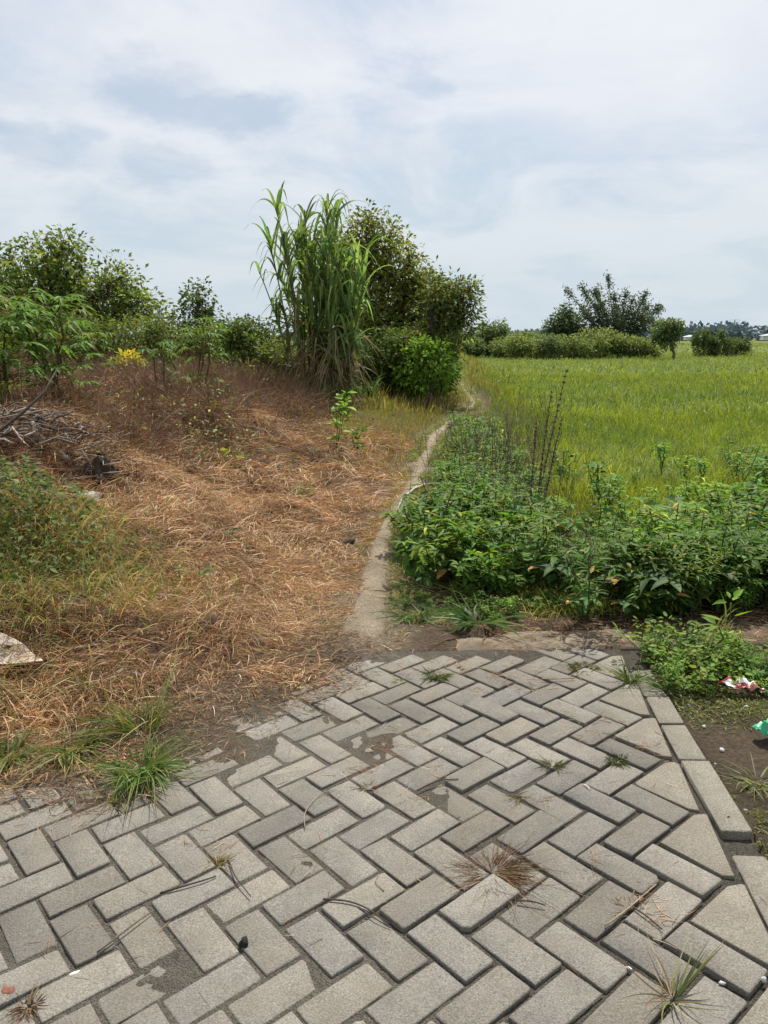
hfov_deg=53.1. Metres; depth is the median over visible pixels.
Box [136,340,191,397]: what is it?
palmate plant
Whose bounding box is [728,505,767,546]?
weed plant
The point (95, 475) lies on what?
stick
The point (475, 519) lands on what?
weed plant
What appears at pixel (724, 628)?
grass tuft
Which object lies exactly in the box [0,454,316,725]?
creeper
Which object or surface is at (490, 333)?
tree
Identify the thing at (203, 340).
palmate plant
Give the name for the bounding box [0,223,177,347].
tree
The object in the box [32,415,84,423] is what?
stick
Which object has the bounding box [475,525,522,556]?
weed plant
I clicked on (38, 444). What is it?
stick
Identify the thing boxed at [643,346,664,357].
bush
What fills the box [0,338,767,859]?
ground
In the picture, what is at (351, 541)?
clod
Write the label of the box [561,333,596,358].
bush
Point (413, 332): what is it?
shrub
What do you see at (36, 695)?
grass tuft
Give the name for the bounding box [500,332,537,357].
bush
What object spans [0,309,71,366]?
shrub
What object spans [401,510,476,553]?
weed plant
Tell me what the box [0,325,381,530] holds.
dead undergrowth
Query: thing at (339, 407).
sapling
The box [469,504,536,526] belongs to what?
weed plant
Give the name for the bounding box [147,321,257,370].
shrub
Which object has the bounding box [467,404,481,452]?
seed stalk
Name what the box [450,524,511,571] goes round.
weed plant
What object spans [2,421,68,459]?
forked branch
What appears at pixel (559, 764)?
grass tuft
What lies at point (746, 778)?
grass tuft
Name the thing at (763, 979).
stone
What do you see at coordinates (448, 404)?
slope grass
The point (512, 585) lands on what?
weed plant
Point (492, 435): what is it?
seed stalk
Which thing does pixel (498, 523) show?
weed plant
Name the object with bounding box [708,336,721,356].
shrub
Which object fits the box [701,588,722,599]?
weed plant
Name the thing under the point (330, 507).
dry grass
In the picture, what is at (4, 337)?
palmate plant
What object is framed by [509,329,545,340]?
bush
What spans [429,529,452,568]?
weed plant
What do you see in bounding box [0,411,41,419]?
stick
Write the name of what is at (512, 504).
weed plant
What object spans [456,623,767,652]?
concrete rim
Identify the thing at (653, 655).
weed
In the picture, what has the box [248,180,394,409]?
cane clump
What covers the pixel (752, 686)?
wrapper
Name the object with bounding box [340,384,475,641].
footpath
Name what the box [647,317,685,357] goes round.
tree
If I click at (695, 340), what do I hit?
shrub
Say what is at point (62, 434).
stick
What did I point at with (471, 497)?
weed plant
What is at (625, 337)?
bush
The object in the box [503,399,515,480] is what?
seed stalk
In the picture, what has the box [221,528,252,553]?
weed
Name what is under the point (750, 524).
weed plant
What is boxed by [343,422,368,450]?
sapling
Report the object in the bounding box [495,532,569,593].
weed plant
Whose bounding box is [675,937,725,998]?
grass shoot
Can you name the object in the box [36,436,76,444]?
stick
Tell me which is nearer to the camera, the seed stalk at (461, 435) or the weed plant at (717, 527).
the weed plant at (717, 527)
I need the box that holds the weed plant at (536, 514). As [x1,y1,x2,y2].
[511,508,545,574]
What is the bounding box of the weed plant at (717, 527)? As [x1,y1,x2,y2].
[691,524,750,542]
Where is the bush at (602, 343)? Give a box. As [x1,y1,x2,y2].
[574,327,612,357]
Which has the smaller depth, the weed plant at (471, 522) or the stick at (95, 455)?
the weed plant at (471, 522)
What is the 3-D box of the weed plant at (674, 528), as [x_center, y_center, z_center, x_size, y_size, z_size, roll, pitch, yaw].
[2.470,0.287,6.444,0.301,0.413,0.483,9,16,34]
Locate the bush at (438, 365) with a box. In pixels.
[388,334,463,405]
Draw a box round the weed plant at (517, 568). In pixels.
[502,550,550,590]
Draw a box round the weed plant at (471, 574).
[450,544,503,597]
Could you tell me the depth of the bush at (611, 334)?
71.48 m
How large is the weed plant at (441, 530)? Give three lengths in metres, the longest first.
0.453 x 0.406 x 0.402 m
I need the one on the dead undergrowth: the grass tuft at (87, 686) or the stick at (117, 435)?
the stick at (117, 435)
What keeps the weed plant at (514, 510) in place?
on the ground at (738, 744)
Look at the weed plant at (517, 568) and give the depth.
4.70 m
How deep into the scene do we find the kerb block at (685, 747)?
2.80 m
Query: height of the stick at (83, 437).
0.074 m
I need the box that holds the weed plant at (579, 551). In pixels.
[567,546,602,569]
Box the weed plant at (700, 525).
[689,508,725,549]
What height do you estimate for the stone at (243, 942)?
0.024 m
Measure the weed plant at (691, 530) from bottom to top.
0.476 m
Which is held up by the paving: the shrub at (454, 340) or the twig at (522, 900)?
the twig at (522, 900)
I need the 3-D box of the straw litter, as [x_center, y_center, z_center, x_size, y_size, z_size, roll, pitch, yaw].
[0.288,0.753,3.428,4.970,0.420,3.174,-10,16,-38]
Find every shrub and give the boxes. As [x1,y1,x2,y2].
[0,303,101,347]
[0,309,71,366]
[13,318,119,368]
[59,310,158,368]
[125,312,199,367]
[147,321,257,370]
[210,312,296,368]
[253,333,311,378]
[349,324,419,394]
[351,321,453,400]
[403,324,467,398]
[690,329,702,356]
[695,328,704,355]
[699,328,711,355]
[703,334,719,355]
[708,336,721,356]
[714,327,727,356]
[719,335,735,356]
[726,337,741,354]
[734,336,753,355]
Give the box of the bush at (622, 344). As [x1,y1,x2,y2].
[616,341,641,356]
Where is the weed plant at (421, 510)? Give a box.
[384,488,469,544]
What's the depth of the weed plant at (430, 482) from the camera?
5.79 m
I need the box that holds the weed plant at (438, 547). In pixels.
[422,533,449,566]
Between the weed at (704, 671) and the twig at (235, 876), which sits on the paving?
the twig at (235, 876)
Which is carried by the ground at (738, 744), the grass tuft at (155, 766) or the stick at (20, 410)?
the grass tuft at (155, 766)
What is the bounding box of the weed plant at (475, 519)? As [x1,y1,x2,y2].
[463,512,506,540]
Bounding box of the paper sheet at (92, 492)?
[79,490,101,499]
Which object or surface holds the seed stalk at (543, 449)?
on the ground at (738, 744)
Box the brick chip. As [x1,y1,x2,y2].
[1,985,14,993]
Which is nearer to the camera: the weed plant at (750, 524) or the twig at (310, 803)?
the twig at (310, 803)
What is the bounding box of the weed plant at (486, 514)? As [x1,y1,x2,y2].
[469,503,495,538]
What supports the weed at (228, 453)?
on the ground at (738, 744)
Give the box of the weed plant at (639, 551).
[595,542,666,569]
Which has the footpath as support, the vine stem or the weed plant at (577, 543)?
the vine stem
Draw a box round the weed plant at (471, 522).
[438,517,479,584]
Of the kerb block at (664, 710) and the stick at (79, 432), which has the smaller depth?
the kerb block at (664, 710)
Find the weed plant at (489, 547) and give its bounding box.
[462,539,515,588]
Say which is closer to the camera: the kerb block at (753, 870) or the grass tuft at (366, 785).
the kerb block at (753, 870)
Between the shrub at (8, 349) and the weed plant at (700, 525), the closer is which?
the weed plant at (700, 525)
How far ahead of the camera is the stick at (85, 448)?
6.10 m
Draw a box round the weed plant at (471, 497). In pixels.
[458,495,494,521]
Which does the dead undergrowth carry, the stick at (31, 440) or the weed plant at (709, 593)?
the stick at (31, 440)
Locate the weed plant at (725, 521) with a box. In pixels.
[708,512,743,531]
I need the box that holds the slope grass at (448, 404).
[21,344,604,543]
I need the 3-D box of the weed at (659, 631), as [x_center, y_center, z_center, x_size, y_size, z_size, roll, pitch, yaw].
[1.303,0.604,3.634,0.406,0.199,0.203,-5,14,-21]
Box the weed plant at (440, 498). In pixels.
[401,484,469,541]
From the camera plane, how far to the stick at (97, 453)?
6.00 m
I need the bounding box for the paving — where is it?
[0,647,767,1023]
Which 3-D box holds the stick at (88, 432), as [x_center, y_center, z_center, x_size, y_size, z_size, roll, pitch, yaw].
[-2.483,-0.627,6.174,0.564,0.069,0.083,-6,14,-25]
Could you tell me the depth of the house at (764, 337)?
391.03 m
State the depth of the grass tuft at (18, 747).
2.86 m
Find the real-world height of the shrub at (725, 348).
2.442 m
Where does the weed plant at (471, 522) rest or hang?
on the ground at (738, 744)
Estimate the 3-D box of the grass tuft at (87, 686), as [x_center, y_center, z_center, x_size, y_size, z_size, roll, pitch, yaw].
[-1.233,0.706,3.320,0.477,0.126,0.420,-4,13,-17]
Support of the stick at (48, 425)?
on the dead undergrowth
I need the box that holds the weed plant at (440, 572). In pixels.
[434,538,477,579]
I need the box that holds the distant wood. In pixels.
[116,320,767,340]
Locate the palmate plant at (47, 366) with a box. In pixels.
[0,285,107,404]
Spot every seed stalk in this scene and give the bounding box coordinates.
[459,411,470,455]
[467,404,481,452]
[473,426,477,460]
[478,412,490,460]
[488,415,496,471]
[489,419,498,469]
[497,430,510,471]
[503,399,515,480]
[503,404,513,467]
[506,414,520,480]
[528,421,539,499]
[535,390,552,501]
[537,369,568,506]
[541,419,562,516]
[554,448,568,525]
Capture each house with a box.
[683,335,700,339]
[759,334,767,339]
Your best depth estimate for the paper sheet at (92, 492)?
5.60 m
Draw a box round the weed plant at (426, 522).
[410,519,459,548]
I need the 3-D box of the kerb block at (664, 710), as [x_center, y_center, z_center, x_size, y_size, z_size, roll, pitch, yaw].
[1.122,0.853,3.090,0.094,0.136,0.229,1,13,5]
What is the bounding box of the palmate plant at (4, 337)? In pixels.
[0,294,59,405]
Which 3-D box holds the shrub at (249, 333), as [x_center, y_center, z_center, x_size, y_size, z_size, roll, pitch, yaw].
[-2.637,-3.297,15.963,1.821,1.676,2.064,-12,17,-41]
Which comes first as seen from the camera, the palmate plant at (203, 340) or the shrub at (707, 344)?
the palmate plant at (203, 340)
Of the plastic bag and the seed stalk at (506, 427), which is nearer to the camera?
the plastic bag
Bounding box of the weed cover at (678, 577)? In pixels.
[394,410,767,695]
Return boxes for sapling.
[327,390,356,444]
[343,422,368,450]
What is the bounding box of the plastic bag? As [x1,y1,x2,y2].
[752,719,767,737]
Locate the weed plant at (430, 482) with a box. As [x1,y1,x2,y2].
[401,472,469,516]
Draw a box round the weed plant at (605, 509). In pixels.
[572,493,629,551]
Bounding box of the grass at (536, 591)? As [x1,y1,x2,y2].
[505,550,653,622]
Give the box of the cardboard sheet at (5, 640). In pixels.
[0,632,42,664]
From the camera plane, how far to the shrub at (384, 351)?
16.30 m
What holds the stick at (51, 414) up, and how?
on the stick at (54, 429)
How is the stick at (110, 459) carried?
on the ground at (738, 744)
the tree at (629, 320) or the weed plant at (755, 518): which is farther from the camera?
the tree at (629, 320)
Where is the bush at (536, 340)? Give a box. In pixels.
[525,334,553,358]
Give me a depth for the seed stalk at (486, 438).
7.48 m
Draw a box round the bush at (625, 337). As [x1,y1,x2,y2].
[611,332,637,356]
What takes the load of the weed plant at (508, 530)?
on the ground at (738, 744)
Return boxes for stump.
[82,455,129,484]
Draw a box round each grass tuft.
[0,662,85,721]
[0,697,141,797]
[0,716,68,787]
[0,979,53,1023]
[2,655,210,757]
[38,705,223,826]
[45,656,132,699]
[95,790,129,809]
[198,851,237,873]
[352,781,378,794]
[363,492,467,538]
[369,586,460,626]
[376,582,549,653]
[391,677,405,683]
[418,666,457,687]
[420,829,592,934]
[500,788,533,803]
[534,755,569,775]
[561,659,605,674]
[585,644,672,696]
[601,751,630,769]
[609,890,660,937]
[617,924,723,1023]
[621,660,701,699]
[673,594,750,674]
[711,755,767,801]
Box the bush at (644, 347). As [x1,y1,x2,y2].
[623,335,658,357]
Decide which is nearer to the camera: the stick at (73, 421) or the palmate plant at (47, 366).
the stick at (73, 421)
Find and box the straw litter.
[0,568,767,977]
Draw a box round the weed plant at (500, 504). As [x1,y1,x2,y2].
[484,489,512,522]
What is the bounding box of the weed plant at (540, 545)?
[521,541,566,593]
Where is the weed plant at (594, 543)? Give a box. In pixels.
[587,533,616,548]
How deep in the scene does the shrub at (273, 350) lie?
14.98 m
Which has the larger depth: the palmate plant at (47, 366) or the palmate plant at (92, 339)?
the palmate plant at (92, 339)
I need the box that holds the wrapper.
[715,676,764,690]
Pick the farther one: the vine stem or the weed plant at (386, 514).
the vine stem
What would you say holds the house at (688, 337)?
on the ground at (738, 744)
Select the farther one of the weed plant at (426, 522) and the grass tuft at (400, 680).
the weed plant at (426, 522)
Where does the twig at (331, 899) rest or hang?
on the paving
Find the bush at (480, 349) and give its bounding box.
[466,336,486,357]
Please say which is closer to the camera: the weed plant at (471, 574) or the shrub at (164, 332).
the weed plant at (471, 574)
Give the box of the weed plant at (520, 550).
[503,537,532,574]
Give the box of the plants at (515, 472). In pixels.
[401,383,693,604]
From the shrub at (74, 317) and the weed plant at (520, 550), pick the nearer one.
the weed plant at (520, 550)
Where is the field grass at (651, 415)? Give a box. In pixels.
[456,342,767,542]
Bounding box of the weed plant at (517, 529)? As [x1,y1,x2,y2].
[484,516,530,552]
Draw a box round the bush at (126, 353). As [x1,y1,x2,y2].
[107,348,150,366]
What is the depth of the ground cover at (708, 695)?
3.08 m
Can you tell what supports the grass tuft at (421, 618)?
on the ground at (738, 744)
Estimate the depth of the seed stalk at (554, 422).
6.31 m
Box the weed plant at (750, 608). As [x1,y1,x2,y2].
[726,561,764,610]
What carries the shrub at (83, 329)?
on the ground at (738, 744)
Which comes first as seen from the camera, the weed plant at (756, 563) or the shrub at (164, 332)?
the weed plant at (756, 563)
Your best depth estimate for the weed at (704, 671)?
3.21 m
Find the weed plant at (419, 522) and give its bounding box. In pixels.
[390,502,447,531]
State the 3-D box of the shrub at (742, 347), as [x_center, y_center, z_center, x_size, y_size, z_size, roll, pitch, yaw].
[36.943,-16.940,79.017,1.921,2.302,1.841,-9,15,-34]
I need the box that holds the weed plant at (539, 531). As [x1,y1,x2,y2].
[515,512,553,588]
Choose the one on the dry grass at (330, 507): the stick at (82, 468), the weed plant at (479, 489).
the stick at (82, 468)
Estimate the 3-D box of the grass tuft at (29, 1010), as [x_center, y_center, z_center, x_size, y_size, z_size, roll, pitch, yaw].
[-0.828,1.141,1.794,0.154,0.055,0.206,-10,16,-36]
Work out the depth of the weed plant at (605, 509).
6.08 m
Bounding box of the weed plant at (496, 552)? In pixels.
[475,543,511,583]
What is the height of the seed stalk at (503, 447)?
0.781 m
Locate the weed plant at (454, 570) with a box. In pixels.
[452,563,486,590]
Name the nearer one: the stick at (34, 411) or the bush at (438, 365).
the stick at (34, 411)
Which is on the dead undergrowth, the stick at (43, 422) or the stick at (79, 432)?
the stick at (43, 422)
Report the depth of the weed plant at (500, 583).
4.45 m
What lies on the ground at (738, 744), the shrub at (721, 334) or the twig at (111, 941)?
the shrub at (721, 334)
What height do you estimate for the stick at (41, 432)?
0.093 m
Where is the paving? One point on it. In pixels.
(728, 921)
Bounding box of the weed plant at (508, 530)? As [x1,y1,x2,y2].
[469,516,530,594]
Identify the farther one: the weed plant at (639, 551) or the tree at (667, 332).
the tree at (667, 332)
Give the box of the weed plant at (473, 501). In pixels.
[446,495,480,519]
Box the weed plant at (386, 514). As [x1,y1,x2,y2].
[379,505,425,533]
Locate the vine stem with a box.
[397,483,419,510]
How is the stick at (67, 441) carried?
on the dead undergrowth
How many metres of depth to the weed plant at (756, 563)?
4.13 m
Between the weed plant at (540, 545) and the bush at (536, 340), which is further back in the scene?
the bush at (536, 340)
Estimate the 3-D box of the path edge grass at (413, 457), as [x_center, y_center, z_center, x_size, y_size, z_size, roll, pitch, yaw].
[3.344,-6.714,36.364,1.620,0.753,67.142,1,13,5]
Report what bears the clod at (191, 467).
on the ground at (738, 744)
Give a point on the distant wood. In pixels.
(737, 330)
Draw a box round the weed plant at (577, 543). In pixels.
[559,539,592,549]
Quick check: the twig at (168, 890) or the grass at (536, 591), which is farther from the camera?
the grass at (536, 591)
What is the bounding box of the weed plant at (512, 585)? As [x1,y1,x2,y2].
[486,566,525,596]
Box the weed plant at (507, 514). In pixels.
[461,508,521,537]
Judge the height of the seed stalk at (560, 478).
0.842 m
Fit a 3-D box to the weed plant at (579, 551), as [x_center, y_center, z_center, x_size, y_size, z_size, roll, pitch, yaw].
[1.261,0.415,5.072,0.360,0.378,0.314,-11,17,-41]
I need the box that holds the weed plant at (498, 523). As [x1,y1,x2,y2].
[438,514,508,542]
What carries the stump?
on the ground at (738, 744)
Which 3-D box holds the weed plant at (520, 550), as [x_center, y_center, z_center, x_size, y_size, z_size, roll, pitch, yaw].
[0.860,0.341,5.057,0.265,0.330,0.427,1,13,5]
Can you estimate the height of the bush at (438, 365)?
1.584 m
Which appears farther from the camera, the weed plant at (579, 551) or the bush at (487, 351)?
the bush at (487, 351)
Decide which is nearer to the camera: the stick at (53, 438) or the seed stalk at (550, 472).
the stick at (53, 438)
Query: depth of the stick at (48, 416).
5.96 m
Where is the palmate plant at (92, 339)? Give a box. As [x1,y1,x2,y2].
[72,332,117,375]
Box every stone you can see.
[239,936,247,947]
[760,976,766,982]
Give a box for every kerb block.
[630,670,666,698]
[646,697,683,726]
[661,725,705,763]
[681,761,751,839]
[732,856,767,928]
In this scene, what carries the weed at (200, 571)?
on the ground at (738, 744)
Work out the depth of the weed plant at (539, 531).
4.67 m
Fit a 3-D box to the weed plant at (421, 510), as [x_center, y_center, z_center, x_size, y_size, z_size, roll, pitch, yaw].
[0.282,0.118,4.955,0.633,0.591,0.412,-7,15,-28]
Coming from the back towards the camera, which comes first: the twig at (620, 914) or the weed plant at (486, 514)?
the weed plant at (486, 514)
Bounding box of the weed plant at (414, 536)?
[404,529,429,557]
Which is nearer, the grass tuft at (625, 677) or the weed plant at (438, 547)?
the grass tuft at (625, 677)
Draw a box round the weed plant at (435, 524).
[418,516,458,546]
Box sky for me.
[0,0,767,335]
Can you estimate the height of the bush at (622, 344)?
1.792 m
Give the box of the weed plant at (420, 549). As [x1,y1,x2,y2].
[391,525,451,589]
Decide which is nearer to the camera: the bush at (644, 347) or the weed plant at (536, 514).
the weed plant at (536, 514)
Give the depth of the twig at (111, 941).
1.96 m
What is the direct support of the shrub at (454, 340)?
on the ground at (738, 744)
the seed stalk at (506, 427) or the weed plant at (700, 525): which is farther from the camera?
the seed stalk at (506, 427)
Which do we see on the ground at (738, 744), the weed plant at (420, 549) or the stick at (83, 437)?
the weed plant at (420, 549)
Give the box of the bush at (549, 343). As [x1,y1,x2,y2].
[532,333,568,358]
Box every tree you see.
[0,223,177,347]
[166,275,228,348]
[294,198,481,380]
[394,266,487,397]
[472,317,511,356]
[534,302,592,353]
[563,269,665,338]
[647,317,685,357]
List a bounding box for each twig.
[97,910,153,953]
[160,875,215,893]
[227,856,250,896]
[304,789,333,827]
[323,898,390,924]
[358,906,391,927]
[417,778,457,790]
[517,899,544,905]
[542,678,574,679]
[604,884,656,926]
[632,906,662,929]
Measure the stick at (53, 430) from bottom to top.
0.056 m
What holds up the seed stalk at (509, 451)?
on the ground at (738, 744)
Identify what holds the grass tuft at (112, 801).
on the paving
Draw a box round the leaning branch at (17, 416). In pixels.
[0,367,57,431]
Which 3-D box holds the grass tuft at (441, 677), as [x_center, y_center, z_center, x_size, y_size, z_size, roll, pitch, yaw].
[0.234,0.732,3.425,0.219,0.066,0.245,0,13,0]
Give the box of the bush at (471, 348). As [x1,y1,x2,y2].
[457,341,476,354]
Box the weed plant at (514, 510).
[498,507,537,542]
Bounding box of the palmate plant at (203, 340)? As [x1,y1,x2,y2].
[172,317,230,391]
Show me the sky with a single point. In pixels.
(534, 148)
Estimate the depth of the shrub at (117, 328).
15.79 m
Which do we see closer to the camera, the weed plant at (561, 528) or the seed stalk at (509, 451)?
the weed plant at (561, 528)
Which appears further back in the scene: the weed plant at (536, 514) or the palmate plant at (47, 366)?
the palmate plant at (47, 366)
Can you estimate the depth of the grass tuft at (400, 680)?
3.40 m
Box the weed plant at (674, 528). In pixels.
[665,522,696,535]
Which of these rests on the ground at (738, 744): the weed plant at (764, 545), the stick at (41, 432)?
the weed plant at (764, 545)
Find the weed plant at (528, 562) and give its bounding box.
[486,527,556,586]
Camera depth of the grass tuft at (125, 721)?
3.00 m
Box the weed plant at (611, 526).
[593,514,628,551]
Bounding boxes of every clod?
[186,463,196,470]
[195,612,219,628]
[342,538,355,544]
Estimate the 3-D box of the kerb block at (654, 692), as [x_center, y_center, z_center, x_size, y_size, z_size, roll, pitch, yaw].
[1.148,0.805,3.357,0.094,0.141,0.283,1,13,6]
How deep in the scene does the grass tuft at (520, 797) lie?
2.50 m
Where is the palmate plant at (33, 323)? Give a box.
[0,291,46,400]
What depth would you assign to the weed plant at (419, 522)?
5.60 m
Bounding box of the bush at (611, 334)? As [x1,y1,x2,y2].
[594,326,623,356]
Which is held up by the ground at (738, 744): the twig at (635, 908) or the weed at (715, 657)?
the weed at (715, 657)
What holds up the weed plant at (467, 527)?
on the ground at (738, 744)
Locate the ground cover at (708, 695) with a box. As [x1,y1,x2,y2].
[650,647,767,858]
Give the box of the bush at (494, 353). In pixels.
[486,346,503,357]
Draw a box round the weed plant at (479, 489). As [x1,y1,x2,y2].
[458,487,502,509]
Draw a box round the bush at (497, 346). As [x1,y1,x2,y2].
[488,336,521,357]
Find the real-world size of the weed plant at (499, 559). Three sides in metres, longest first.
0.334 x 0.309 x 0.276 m
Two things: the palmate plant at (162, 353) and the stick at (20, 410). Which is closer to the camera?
the stick at (20, 410)
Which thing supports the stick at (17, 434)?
on the dead undergrowth
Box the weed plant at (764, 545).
[715,529,767,554]
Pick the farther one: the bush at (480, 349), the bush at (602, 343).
the bush at (480, 349)
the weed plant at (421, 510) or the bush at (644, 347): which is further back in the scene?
the bush at (644, 347)
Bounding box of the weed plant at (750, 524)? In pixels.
[727,512,767,541]
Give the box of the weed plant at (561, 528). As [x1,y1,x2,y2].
[512,513,589,573]
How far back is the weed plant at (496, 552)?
4.74 m
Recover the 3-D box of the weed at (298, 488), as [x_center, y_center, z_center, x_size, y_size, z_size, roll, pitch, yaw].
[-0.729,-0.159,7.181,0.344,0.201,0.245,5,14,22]
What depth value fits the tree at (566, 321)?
74.97 m
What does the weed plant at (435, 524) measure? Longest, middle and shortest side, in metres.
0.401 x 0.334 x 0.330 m
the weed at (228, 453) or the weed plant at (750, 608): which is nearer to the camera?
the weed plant at (750, 608)
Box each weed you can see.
[168,563,211,590]
[220,447,249,467]
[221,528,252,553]
[291,484,315,498]
[613,622,741,673]
[632,611,695,652]
[633,614,712,643]
[654,640,754,677]
[658,622,767,678]
[658,641,744,694]
[699,589,750,651]
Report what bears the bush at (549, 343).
on the ground at (738, 744)
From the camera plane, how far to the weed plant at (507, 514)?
5.33 m
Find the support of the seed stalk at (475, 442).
on the plants at (515, 472)
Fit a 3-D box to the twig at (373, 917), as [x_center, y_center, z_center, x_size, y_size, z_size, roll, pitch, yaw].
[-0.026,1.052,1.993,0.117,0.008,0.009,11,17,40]
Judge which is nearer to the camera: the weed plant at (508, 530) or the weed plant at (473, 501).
the weed plant at (508, 530)
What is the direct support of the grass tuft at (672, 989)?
on the paving
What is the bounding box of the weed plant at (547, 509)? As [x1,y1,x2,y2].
[493,500,566,551]
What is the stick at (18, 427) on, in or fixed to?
on the dead undergrowth
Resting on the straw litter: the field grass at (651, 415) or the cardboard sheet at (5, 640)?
the cardboard sheet at (5, 640)
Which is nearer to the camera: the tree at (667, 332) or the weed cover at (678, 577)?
the weed cover at (678, 577)
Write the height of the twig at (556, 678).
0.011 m
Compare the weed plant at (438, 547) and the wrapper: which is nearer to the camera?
the wrapper
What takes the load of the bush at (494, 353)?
on the ground at (738, 744)
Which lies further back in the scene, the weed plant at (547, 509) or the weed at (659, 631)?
the weed plant at (547, 509)
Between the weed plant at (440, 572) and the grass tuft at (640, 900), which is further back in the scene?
the weed plant at (440, 572)
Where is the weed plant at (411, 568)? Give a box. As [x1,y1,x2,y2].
[391,533,435,588]
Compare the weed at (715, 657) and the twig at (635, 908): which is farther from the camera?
the weed at (715, 657)
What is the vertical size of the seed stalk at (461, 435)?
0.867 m
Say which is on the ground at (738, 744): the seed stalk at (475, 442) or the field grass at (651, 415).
the field grass at (651, 415)
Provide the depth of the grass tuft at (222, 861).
2.24 m
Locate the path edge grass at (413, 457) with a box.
[300,352,483,646]
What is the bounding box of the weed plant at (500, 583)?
[473,556,507,597]
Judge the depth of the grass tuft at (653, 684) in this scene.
3.26 m
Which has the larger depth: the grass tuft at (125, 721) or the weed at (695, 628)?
the weed at (695, 628)
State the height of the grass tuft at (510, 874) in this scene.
0.123 m
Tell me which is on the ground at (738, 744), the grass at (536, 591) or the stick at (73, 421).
the grass at (536, 591)
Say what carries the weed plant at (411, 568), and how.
on the ground at (738, 744)
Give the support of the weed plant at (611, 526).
on the ground at (738, 744)
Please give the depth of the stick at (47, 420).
6.18 m
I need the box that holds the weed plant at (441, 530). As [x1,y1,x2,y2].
[429,520,489,582]
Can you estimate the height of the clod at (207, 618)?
0.070 m
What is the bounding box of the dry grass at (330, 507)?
[0,365,433,808]
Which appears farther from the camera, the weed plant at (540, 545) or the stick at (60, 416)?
the stick at (60, 416)
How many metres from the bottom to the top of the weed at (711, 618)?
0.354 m
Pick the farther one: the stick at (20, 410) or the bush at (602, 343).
the bush at (602, 343)
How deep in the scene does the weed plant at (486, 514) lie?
5.14 m
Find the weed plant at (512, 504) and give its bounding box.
[474,491,539,525]
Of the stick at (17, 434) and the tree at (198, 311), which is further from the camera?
the tree at (198, 311)
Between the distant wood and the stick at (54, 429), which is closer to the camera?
the stick at (54, 429)
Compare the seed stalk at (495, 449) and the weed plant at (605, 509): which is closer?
the weed plant at (605, 509)
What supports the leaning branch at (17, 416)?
on the dead undergrowth
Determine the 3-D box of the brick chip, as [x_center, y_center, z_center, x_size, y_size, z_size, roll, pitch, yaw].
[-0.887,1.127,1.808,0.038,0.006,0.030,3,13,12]
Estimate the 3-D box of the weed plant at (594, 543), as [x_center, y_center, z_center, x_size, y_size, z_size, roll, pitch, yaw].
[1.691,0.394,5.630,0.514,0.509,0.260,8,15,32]
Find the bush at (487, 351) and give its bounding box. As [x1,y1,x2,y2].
[481,343,491,356]
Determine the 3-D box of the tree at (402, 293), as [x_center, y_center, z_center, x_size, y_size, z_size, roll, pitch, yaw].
[0.154,-5.029,18.264,4.470,4.474,2.817,0,13,0]
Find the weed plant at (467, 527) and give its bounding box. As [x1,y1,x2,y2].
[430,510,493,580]
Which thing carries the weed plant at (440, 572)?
on the ground at (738, 744)
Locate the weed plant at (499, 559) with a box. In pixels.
[465,546,514,603]
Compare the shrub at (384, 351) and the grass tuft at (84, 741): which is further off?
the shrub at (384, 351)
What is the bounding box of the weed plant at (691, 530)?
[673,525,698,536]
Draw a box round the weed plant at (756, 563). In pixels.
[716,526,767,583]
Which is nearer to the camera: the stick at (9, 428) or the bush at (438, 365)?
the stick at (9, 428)
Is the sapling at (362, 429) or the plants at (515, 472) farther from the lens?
the sapling at (362, 429)
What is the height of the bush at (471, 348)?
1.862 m
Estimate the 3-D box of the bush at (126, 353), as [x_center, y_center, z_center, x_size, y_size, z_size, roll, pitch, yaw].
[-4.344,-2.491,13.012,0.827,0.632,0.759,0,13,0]
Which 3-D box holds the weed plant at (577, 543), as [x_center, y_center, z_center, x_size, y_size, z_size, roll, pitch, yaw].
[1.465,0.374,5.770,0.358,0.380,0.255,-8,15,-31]
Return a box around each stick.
[0,407,37,416]
[0,409,50,416]
[0,410,32,418]
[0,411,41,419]
[0,425,22,434]
[0,427,36,437]
[0,440,46,450]
[1,397,30,407]
[1,420,44,428]
[3,434,51,448]
[7,434,73,443]
[11,427,25,444]
[13,425,80,431]
[17,413,68,424]
[17,421,56,430]
[23,418,72,428]
[23,419,62,424]
[26,428,55,441]
[27,411,71,418]
[30,435,51,450]
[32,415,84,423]
[34,410,63,418]
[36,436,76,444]
[41,433,80,441]
[44,419,91,427]
[44,428,111,437]
[46,413,71,419]
[56,433,103,441]
[56,471,120,478]
[62,456,102,484]
[63,450,121,465]
[65,431,82,435]
[67,440,114,453]
[71,453,135,461]
[73,422,111,439]
[87,452,107,454]
[100,428,129,440]

